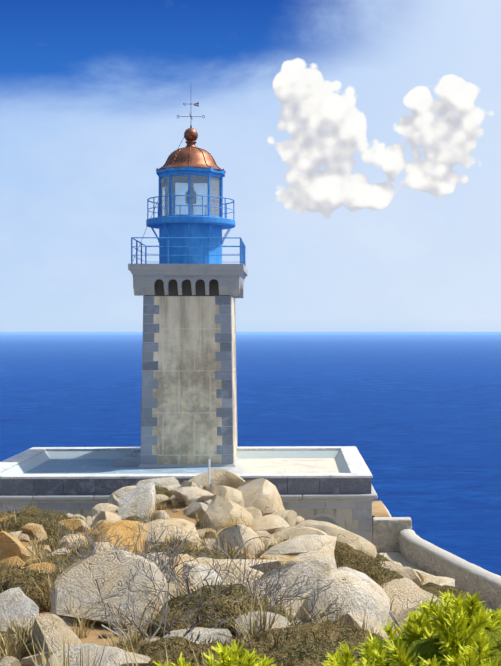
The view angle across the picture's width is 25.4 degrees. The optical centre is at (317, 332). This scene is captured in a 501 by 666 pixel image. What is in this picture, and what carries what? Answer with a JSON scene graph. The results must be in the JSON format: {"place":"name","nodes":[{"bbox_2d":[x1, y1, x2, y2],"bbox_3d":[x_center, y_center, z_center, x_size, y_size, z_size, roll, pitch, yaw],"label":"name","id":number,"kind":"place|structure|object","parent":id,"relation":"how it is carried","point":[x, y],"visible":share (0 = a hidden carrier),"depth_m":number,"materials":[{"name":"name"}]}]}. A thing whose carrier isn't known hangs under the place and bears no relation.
{"place":"outdoors","nodes":[
{"label":"outdoors","id":0,"kind":"place"},
{"bbox_2d":[162,175,219,182],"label":"lantern room ceiling","id":1,"kind":"structure","parent":0,"point":[194,179],"depth_m":42.32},
{"bbox_2d":[16,501,390,657],"bbox_3d":[-5.345,19.373,20.386,33.900,37.611,55.800,0,0,-1],"label":"headland","id":2,"kind":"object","parent":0,"point":[379,509],"depth_m":22.21,"materials":[{"name":"soil"}]},
{"bbox_2d":[0,656,21,665],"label":"boulder","id":3,"kind":"object","parent":2,"relation":"on","point":[7,661],"visible":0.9,"depth_m":9.37,"materials":[{"name":"stone"}]},
{"bbox_2d":[0,556,24,567],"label":"boulder","id":4,"kind":"object","parent":2,"relation":"on","point":[10,560],"visible":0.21,"depth_m":19.70,"materials":[{"name":"stone"}]},
{"bbox_2d":[8,531,21,539],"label":"boulder","id":5,"kind":"object","parent":2,"relation":"on","point":[17,534],"visible":0.27,"depth_m":22.00,"materials":[{"name":"stone"}]},
{"bbox_2d":[0,531,32,561],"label":"boulder","id":6,"kind":"object","parent":2,"relation":"on","point":[10,546],"visible":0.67,"depth_m":20.28,"materials":[{"name":"stone"}]},
{"bbox_2d":[0,587,38,633],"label":"boulder","id":7,"kind":"object","parent":2,"relation":"on","point":[18,602],"visible":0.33,"depth_m":10.84,"materials":[{"name":"stone"}]},
{"bbox_2d":[9,532,29,540],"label":"boulder","id":8,"kind":"object","parent":2,"relation":"on","point":[22,535],"visible":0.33,"depth_m":22.58,"materials":[{"name":"stone"}]},
{"bbox_2d":[10,614,42,638],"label":"boulder","id":9,"kind":"object","parent":2,"relation":"on","point":[21,620],"visible":0.25,"depth_m":10.49,"materials":[{"name":"stone"}]},
{"bbox_2d":[19,523,47,539],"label":"boulder","id":10,"kind":"object","parent":2,"relation":"on","point":[34,531],"visible":0.56,"depth_m":22.73,"materials":[{"name":"stone"}]},
{"bbox_2d":[20,650,56,665],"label":"boulder","id":11,"kind":"object","parent":2,"relation":"on","point":[27,661],"visible":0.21,"depth_m":9.43,"materials":[{"name":"stone"}]},
{"bbox_2d":[26,545,50,555],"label":"boulder","id":12,"kind":"object","parent":2,"relation":"on","point":[47,546],"visible":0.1,"depth_m":21.16,"materials":[{"name":"stone"}]},
{"bbox_2d":[21,562,57,572],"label":"boulder","id":13,"kind":"object","parent":2,"relation":"on","point":[47,564],"visible":0.12,"depth_m":16.34,"materials":[{"name":"stone"}]},
{"bbox_2d":[31,614,82,656],"bbox_3d":[-2.260,2.867,9.960,0.633,0.576,1.140,6,11,-33],"label":"boulder","id":14,"kind":"object","parent":2,"relation":"on","point":[57,632],"visible":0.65,"depth_m":9.73,"materials":[{"name":"stone"}]},
{"bbox_2d":[47,548,70,556],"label":"boulder","id":15,"kind":"object","parent":2,"relation":"on","point":[58,551],"visible":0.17,"depth_m":20.20,"materials":[{"name":"stone"}]},
{"bbox_2d":[56,519,86,532],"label":"boulder","id":16,"kind":"object","parent":2,"relation":"on","point":[75,524],"visible":0.31,"depth_m":24.27,"materials":[{"name":"stone"}]},
{"bbox_2d":[56,534,88,549],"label":"boulder","id":17,"kind":"object","parent":2,"relation":"on","point":[68,540],"visible":0.21,"depth_m":20.85,"materials":[{"name":"stone"}]},
{"bbox_2d":[62,616,86,625],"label":"boulder","id":18,"kind":"object","parent":2,"relation":"on","point":[67,621],"visible":0.06,"depth_m":11.01,"materials":[{"name":"stone"}]},
{"bbox_2d":[83,516,94,527],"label":"boulder","id":19,"kind":"object","parent":2,"relation":"on","point":[89,520],"visible":0.1,"depth_m":27.38,"materials":[{"name":"stone"}]},
{"bbox_2d":[39,643,150,665],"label":"boulder","id":20,"kind":"object","parent":2,"relation":"on","point":[117,653],"visible":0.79,"depth_m":8.93,"materials":[{"name":"stone"}]},
{"bbox_2d":[87,541,114,556],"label":"boulder","id":21,"kind":"object","parent":2,"relation":"on","point":[106,545],"visible":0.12,"depth_m":18.73,"materials":[{"name":"stone"}]},
{"bbox_2d":[92,503,118,515],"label":"boulder","id":22,"kind":"object","parent":2,"relation":"on","point":[112,508],"visible":0.38,"depth_m":29.89,"materials":[{"name":"stone"}]},
{"bbox_2d":[91,510,119,526],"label":"boulder","id":23,"kind":"object","parent":2,"relation":"on","point":[107,514],"visible":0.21,"depth_m":26.50,"materials":[{"name":"stone"}]},
{"bbox_2d":[92,520,119,530],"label":"boulder","id":24,"kind":"object","parent":2,"relation":"on","point":[108,522],"visible":0.15,"depth_m":23.60,"materials":[{"name":"stone"}]},
{"bbox_2d":[50,549,167,626],"bbox_3d":[-2.059,2.747,11.242,1.170,0.977,0.927,0,0,-22],"label":"boulder","id":25,"kind":"object","parent":2,"relation":"on","point":[116,566],"visible":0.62,"depth_m":11.21,"materials":[{"name":"stone"}]},
{"bbox_2d":[108,494,118,506],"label":"boulder","id":26,"kind":"object","parent":2,"relation":"on","point":[114,500],"visible":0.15,"depth_m":30.93,"materials":[{"name":"stone"}]},
{"bbox_2d":[91,520,147,553],"bbox_3d":[-3.773,4.034,20.806,1.060,1.042,2.140,0,0,-2],"label":"boulder","id":27,"kind":"object","parent":2,"relation":"on","point":[125,528],"visible":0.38,"depth_m":20.52,"materials":[{"name":"stone"}]},
{"bbox_2d":[118,483,155,521],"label":"boulder","id":28,"kind":"object","parent":2,"relation":"on","point":[133,502],"visible":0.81,"depth_m":28.76,"materials":[{"name":"stone"}]},
{"bbox_2d":[141,636,160,642],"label":"boulder","id":29,"kind":"object","parent":2,"relation":"on","point":[154,638],"visible":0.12,"depth_m":10.10,"materials":[{"name":"stone"}]},
{"bbox_2d":[142,552,168,562],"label":"boulder","id":30,"kind":"object","parent":2,"relation":"on","point":[153,554],"visible":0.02,"depth_m":17.83,"materials":[{"name":"stone"}]},
{"bbox_2d":[135,477,178,486],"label":"boulder","id":31,"kind":"object","parent":2,"relation":"on","point":[164,481],"visible":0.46,"depth_m":32.57,"materials":[{"name":"stone"}]},
{"bbox_2d":[152,510,169,519],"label":"boulder","id":32,"kind":"object","parent":2,"relation":"on","point":[161,514],"visible":0.33,"depth_m":28.31,"materials":[{"name":"stone"}]},
{"bbox_2d":[143,583,179,627],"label":"boulder","id":33,"kind":"object","parent":2,"relation":"on","point":[171,587],"visible":0.04,"depth_m":11.40,"materials":[{"name":"stone"}]},
{"bbox_2d":[155,494,171,506],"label":"boulder","id":34,"kind":"object","parent":2,"relation":"on","point":[160,498],"visible":0.54,"depth_m":29.99,"materials":[{"name":"stone"}]},
{"bbox_2d":[143,518,200,550],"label":"boulder","id":35,"kind":"object","parent":2,"relation":"on","point":[171,524],"visible":0.29,"depth_m":22.30,"materials":[{"name":"stone"}]},
{"bbox_2d":[164,484,181,490],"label":"boulder","id":36,"kind":"object","parent":2,"relation":"on","point":[171,487],"visible":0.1,"depth_m":31.86,"materials":[{"name":"stone"}]},
{"bbox_2d":[163,554,198,592],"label":"boulder","id":37,"kind":"object","parent":2,"relation":"on","point":[184,558],"visible":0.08,"depth_m":13.44,"materials":[{"name":"stone"}]},
{"bbox_2d":[0,507,371,542],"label":"house walls","id":38,"kind":"structure","parent":2,"relation":"on","point":[343,517],"depth_m":35.41,"materials":[{"name":"concrete"}]},
{"bbox_2d":[23,458,339,473],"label":"flat roof","id":39,"kind":"structure","parent":38,"relation":"on","point":[266,465],"depth_m":40.56,"materials":[{"name":"concrete"}]},
{"bbox_2d":[113,450,140,465],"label":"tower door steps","id":40,"kind":"structure","parent":39,"relation":"on","point":[132,458],"depth_m":40.88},
{"bbox_2d":[0,450,349,476],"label":"parapet inner wall","id":41,"kind":"structure","parent":39,"relation":"on","point":[39,459],"depth_m":43.41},
{"bbox_2d":[0,450,370,494],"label":"house parapet slate band","id":42,"kind":"object","parent":41,"relation":"attached to","point":[330,485],"visible":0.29,"depth_m":35.24,"materials":[{"name":"stone"}]},
{"bbox_2d":[0,446,372,478],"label":"parapet coping","id":43,"kind":"object","parent":41,"relation":"on","point":[356,464],"visible":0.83,"depth_m":36.41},
{"bbox_2d":[138,456,238,466],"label":"tower plinth","id":44,"kind":"structure","parent":39,"relation":"on","point":[192,465],"depth_m":40.72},
{"bbox_2d":[0,502,371,509],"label":"ledge molding","id":45,"kind":"structure","parent":38,"relation":"attached to","point":[291,505],"depth_m":35.36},
{"bbox_2d":[0,499,373,502],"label":"ledge molding","id":46,"kind":"structure","parent":38,"relation":"attached to","point":[106,501],"depth_m":35.16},
{"bbox_2d":[0,484,377,500],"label":"house cornice","id":47,"kind":"structure","parent":38,"relation":"attached to","point":[373,495],"depth_m":35.14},
{"bbox_2d":[141,296,236,463],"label":"tower shaft","id":48,"kind":"object","parent":38,"relation":"on","point":[184,430],"visible":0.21,"depth_m":40.83,"materials":[{"name":"concrete"}]},
{"bbox_2d":[133,275,243,297],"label":"arched frieze","id":49,"kind":"object","parent":48,"relation":"attached to","point":[233,287],"visible":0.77,"depth_m":40.57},
{"bbox_2d":[130,270,245,278],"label":"cornice","id":50,"kind":"structure","parent":49,"relation":"on","point":[190,272],"depth_m":40.47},
{"bbox_2d":[128,264,247,275],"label":"cornice","id":51,"kind":"structure","parent":50,"relation":"on","point":[242,267],"depth_m":40.37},
{"bbox_2d":[131,237,244,264],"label":"balcony railing","id":52,"kind":"object","parent":51,"relation":"on","point":[242,253],"visible":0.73,"depth_m":40.50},
{"bbox_2d":[146,166,234,263],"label":"lantern room","id":53,"kind":"object","parent":51,"relation":"on","point":[181,225],"visible":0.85,"depth_m":41.40,"materials":[{"name":"metal"}]},
{"bbox_2d":[185,179,195,214],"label":"lighthouse lamp","id":54,"kind":"object","parent":53,"relation":"on","point":[193,192],"depth_m":42.34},
{"bbox_2d":[161,175,219,216],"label":"lantern glass","id":55,"kind":"object","parent":53,"relation":"in","point":[215,191],"visible":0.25,"depth_m":41.94,"materials":[{"name":"glass"}]},
{"bbox_2d":[158,147,225,172],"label":"dome roof","id":56,"kind":"structure","parent":53,"relation":"on","point":[196,158],"depth_m":41.66,"materials":[{"name":"metal"}]},
{"bbox_2d":[156,128,223,169],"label":"dome ribs","id":57,"kind":"object","parent":56,"relation":"on","point":[191,135],"visible":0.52,"depth_m":42.25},
{"bbox_2d":[133,275,243,281],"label":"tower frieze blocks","id":58,"kind":"structure","parent":49,"relation":"on","point":[187,276],"depth_m":40.52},
{"bbox_2d":[143,279,234,297],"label":"arched corbels","id":59,"kind":"object","parent":49,"relation":"in","point":[187,290],"visible":0.25,"depth_m":40.87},
{"bbox_2d":[140,296,237,463],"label":"corner quoins","id":60,"kind":"object","parent":48,"relation":"attached to","point":[224,356],"visible":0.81,"depth_m":40.82,"materials":[{"name":"stone"}]},
{"bbox_2d":[308,513,341,527],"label":"house window surrounds","id":61,"kind":"object","parent":38,"relation":"attached to","point":[329,516],"visible":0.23,"depth_m":35.40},
{"bbox_2d":[313,516,337,525],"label":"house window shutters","id":62,"kind":"object","parent":61,"relation":"in","point":[326,519],"depth_m":35.56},
{"bbox_2d":[352,509,371,541],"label":"house quoins","id":63,"kind":"object","parent":38,"relation":"attached to","point":[363,517],"visible":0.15,"depth_m":35.42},
{"bbox_2d":[172,487,213,505],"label":"boulder","id":64,"kind":"object","parent":2,"relation":"on","point":[195,494],"visible":0.6,"depth_m":29.76,"materials":[{"name":"stone"}]},
{"bbox_2d":[180,480,206,488],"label":"boulder","id":65,"kind":"object","parent":2,"relation":"on","point":[185,483],"visible":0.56,"depth_m":31.64,"materials":[{"name":"stone"}]},
{"bbox_2d":[184,502,208,516],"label":"boulder","id":66,"kind":"object","parent":2,"relation":"on","point":[192,509],"visible":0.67,"depth_m":28.93,"materials":[{"name":"stone"}]},
{"bbox_2d":[163,627,232,643],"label":"boulder","id":67,"kind":"object","parent":2,"relation":"on","point":[212,633],"visible":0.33,"depth_m":9.89,"materials":[{"name":"stone"}]},
{"bbox_2d":[182,562,225,587],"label":"boulder","id":68,"kind":"object","parent":2,"relation":"on","point":[197,575],"visible":0.17,"depth_m":13.21,"materials":[{"name":"stone"}]},
{"bbox_2d":[197,528,215,538],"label":"boulder","id":69,"kind":"object","parent":2,"relation":"on","point":[202,531],"visible":0.1,"depth_m":26.48,"materials":[{"name":"stone"}]},
{"bbox_2d":[201,539,215,547],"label":"boulder","id":70,"kind":"object","parent":2,"relation":"on","point":[210,540],"visible":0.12,"depth_m":22.43,"materials":[{"name":"stone"}]},
{"bbox_2d":[208,459,209,487],"bbox_3d":[-3.093,4.340,31.719,0.072,1.470,0.068,0,0,-1],"label":"marker pole","id":71,"kind":"object","parent":2,"relation":"on","point":[208,472],"visible":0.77,"depth_m":31.69,"materials":[{"name":"metal"}]},
{"bbox_2d":[152,639,282,665],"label":"green shrub","id":72,"kind":"object","parent":2,"relation":"on","point":[238,658],"depth_m":6.06,"materials":[{"name":"plant"}]},
{"bbox_2d":[157,557,282,572],"bbox_3d":[-1.681,3.936,16.573,2.468,1.268,1.330,-6,17,-32],"label":"boulder","id":73,"kind":"object","parent":2,"relation":"on","point":[274,563],"visible":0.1,"depth_m":16.52,"materials":[{"name":"stone"}]},
{"bbox_2d":[200,495,251,531],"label":"boulder","id":74,"kind":"object","parent":2,"relation":"on","point":[219,508],"visible":0.44,"depth_m":27.50,"materials":[{"name":"stone"}]},
{"bbox_2d":[208,484,243,507],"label":"boulder","id":75,"kind":"object","parent":2,"relation":"on","point":[231,494],"visible":0.4,"depth_m":30.04,"materials":[{"name":"stone"}]},
{"bbox_2d":[0,481,453,665],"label":"dry grass tufts","id":76,"kind":"object","parent":2,"relation":"on","point":[25,644],"visible":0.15,"depth_m":10.43,"materials":[{"name":"plant"}]},
{"bbox_2d":[5,500,457,640],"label":"bare branches","id":77,"kind":"object","parent":2,"relation":"on","point":[170,562],"visible":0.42,"depth_m":11.13,"materials":[{"name":"plant"}]},
{"bbox_2d":[200,561,263,588],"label":"boulder","id":78,"kind":"object","parent":2,"relation":"on","point":[223,566],"visible":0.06,"depth_m":14.31,"materials":[{"name":"stone"}]},
{"bbox_2d":[214,524,264,557],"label":"boulder","id":79,"kind":"object","parent":2,"relation":"on","point":[249,533],"visible":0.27,"depth_m":21.75,"materials":[{"name":"stone"}]},
{"bbox_2d":[0,484,480,665],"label":"phrygana cushion shrubs","id":80,"kind":"object","parent":2,"relation":"on","point":[317,650],"visible":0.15,"depth_m":10.68,"materials":[{"name":"plant"}]},
{"bbox_2d":[235,633,253,642],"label":"boulder","id":81,"kind":"object","parent":2,"relation":"on","point":[240,636],"visible":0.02,"depth_m":10.12,"materials":[{"name":"stone"}]},
{"bbox_2d":[235,550,255,558],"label":"boulder","id":82,"kind":"object","parent":2,"relation":"on","point":[250,555],"visible":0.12,"depth_m":20.61,"materials":[{"name":"stone"}]},
{"bbox_2d":[244,506,261,518],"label":"boulder","id":83,"kind":"object","parent":2,"relation":"on","point":[255,512],"visible":0.27,"depth_m":29.93,"materials":[{"name":"stone"}]},
{"bbox_2d":[237,478,283,515],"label":"boulder","id":84,"kind":"object","parent":2,"relation":"on","point":[263,495],"visible":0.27,"depth_m":31.24,"materials":[{"name":"stone"}]},
{"bbox_2d":[235,611,290,635],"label":"boulder","id":85,"kind":"object","parent":2,"relation":"on","point":[280,620],"visible":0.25,"depth_m":10.34,"materials":[{"name":"stone"}]},
{"bbox_2d":[255,531,277,548],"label":"boulder","id":86,"kind":"object","parent":2,"relation":"on","point":[261,533],"visible":0.23,"depth_m":23.30,"materials":[{"name":"stone"}]},
{"bbox_2d":[252,515,290,533],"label":"boulder","id":87,"kind":"object","parent":2,"relation":"on","point":[271,523],"visible":0.4,"depth_m":28.08,"materials":[{"name":"stone"}]},
{"bbox_2d":[260,555,296,563],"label":"boulder","id":88,"kind":"object","parent":2,"relation":"on","point":[285,559],"visible":0.15,"depth_m":19.11,"materials":[{"name":"stone"}]},
{"bbox_2d":[265,510,296,527],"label":"boulder","id":89,"kind":"object","parent":2,"relation":"on","point":[289,517],"visible":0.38,"depth_m":30.17,"materials":[{"name":"stone"}]},
{"bbox_2d":[252,560,337,611],"bbox_3d":[-0.131,3.544,13.673,1.573,1.287,1.280,0,0,1],"label":"boulder","id":90,"kind":"object","parent":2,"relation":"on","point":[321,571],"visible":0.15,"depth_m":13.96,"materials":[{"name":"stone"}]},
{"bbox_2d":[263,534,336,555],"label":"boulder","id":91,"kind":"object","parent":2,"relation":"on","point":[298,544],"visible":0.19,"depth_m":19.60,"materials":[{"name":"stone"}]},
{"bbox_2d":[272,527,327,542],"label":"boulder","id":92,"kind":"object","parent":2,"relation":"on","point":[295,532],"visible":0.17,"depth_m":24.78,"materials":[{"name":"stone"}]},
{"bbox_2d":[296,516,304,524],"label":"boulder","id":93,"kind":"object","parent":2,"relation":"on","point":[300,519],"visible":0.1,"depth_m":31.36,"materials":[{"name":"stone"}]},
{"bbox_2d":[283,546,336,568],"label":"boulder","id":94,"kind":"object","parent":2,"relation":"on","point":[324,554],"visible":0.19,"depth_m":16.91,"materials":[{"name":"stone"}]},
{"bbox_2d":[295,520,376,558],"bbox_3d":[0.232,5.192,26.503,2.510,1.374,1.139,0,0,-11],"label":"boulder","id":95,"kind":"object","parent":2,"relation":"on","point":[358,542],"visible":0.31,"depth_m":26.31,"materials":[{"name":"stone"}]},
{"bbox_2d":[296,567,389,626],"bbox_3d":[0.324,3.402,12.815,1.122,1.414,1.884,0,0,-9],"label":"boulder","id":96,"kind":"object","parent":2,"relation":"on","point":[362,593],"visible":0.35,"depth_m":12.16,"materials":[{"name":"stone"}]},
{"bbox_2d":[337,612,387,639],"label":"boulder","id":97,"kind":"object","parent":2,"relation":"on","point":[356,617],"visible":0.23,"depth_m":11.63,"materials":[{"name":"stone"}]},
{"bbox_2d":[384,611,401,637],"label":"boulder","id":98,"kind":"object","parent":2,"relation":"on","point":[390,616],"visible":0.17,"depth_m":13.48,"materials":[{"name":"stone"}]},
{"bbox_2d":[380,561,410,579],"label":"boulder","id":99,"kind":"object","parent":2,"relation":"on","point":[396,566],"visible":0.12,"depth_m":20.66,"materials":[{"name":"stone"}]},
{"bbox_2d":[382,578,440,613],"bbox_3d":[1.375,4.564,17.254,0.861,1.289,1.584,0,0,-42],"label":"boulder","id":100,"kind":"object","parent":2,"relation":"on","point":[412,593],"visible":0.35,"depth_m":17.37,"materials":[{"name":"stone"}]},
{"bbox_2d":[322,589,500,665],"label":"green shrub","id":101,"kind":"object","parent":2,"relation":"on","point":[465,626],"depth_m":5.77,"materials":[{"name":"plant"}]},
{"bbox_2d":[403,567,420,585],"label":"boulder","id":102,"kind":"object","parent":2,"relation":"on","point":[413,575],"visible":0.1,"depth_m":21.73,"materials":[{"name":"stone"}]},
{"bbox_2d":[394,605,432,628],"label":"boulder","id":103,"kind":"object","parent":2,"relation":"on","point":[401,616],"visible":0.08,"depth_m":14.66,"materials":[{"name":"stone"}]},
{"bbox_2d":[413,569,445,584],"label":"boulder","id":104,"kind":"object","parent":2,"relation":"on","point":[425,577],"visible":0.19,"depth_m":22.13,"materials":[{"name":"stone"}]},
{"bbox_2d":[377,552,495,611],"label":"path paving","id":105,"kind":"structure","parent":2,"relation":"on","point":[396,557],"depth_m":33.52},
{"bbox_2d":[379,623,500,665],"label":"green shrub","id":106,"kind":"object","parent":2,"relation":"on","point":[426,649],"visible":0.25,"depth_m":5.84,"materials":[{"name":"plant"}]},
{"bbox_2d":[437,576,454,586],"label":"boulder","id":107,"kind":"object","parent":2,"relation":"on","point":[450,581],"visible":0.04,"depth_m":25.20,"materials":[{"name":"stone"}]},
{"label":"boulder","id":108,"kind":"object","parent":2,"relation":"on","visible":0},
{"bbox_2d":[111,485,137,498],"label":"boulder","id":109,"kind":"object","parent":108,"relation":"on","point":[119,491],"visible":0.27,"depth_m":31.18,"materials":[{"name":"stone"}]},
{"bbox_2d":[0,332,500,575],"bbox_3d":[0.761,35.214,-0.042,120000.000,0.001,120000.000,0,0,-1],"label":"sea water","id":110,"kind":"structure","parent":0,"point":[414,418],"depth_m":531.42,"materials":[{"name":"blue liquid"}]},
{"bbox_2d":[0,0,500,331],"label":"sky","id":111,"kind":"structure","parent":0,"point":[357,143],"materials":[{"name":"blue"}]},
{"bbox_2d":[372,517,411,551],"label":"stone wall block","id":112,"kind":"structure","parent":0,"point":[385,533],"depth_m":34.68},
{"bbox_2d":[399,529,500,610],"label":"parapet wall","id":113,"kind":"structure","parent":0,"point":[431,558],"depth_m":29.90,"materials":[{"name":"concrete"}]},
{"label":"boulder","id":114,"kind":"object","parent":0,"visible":0},
{"bbox_2d":[188,469,244,490],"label":"boulder","id":115,"kind":"object","parent":114,"relation":"on","point":[226,478],"visible":0.42,"depth_m":32.55,"materials":[{"name":"stone"}]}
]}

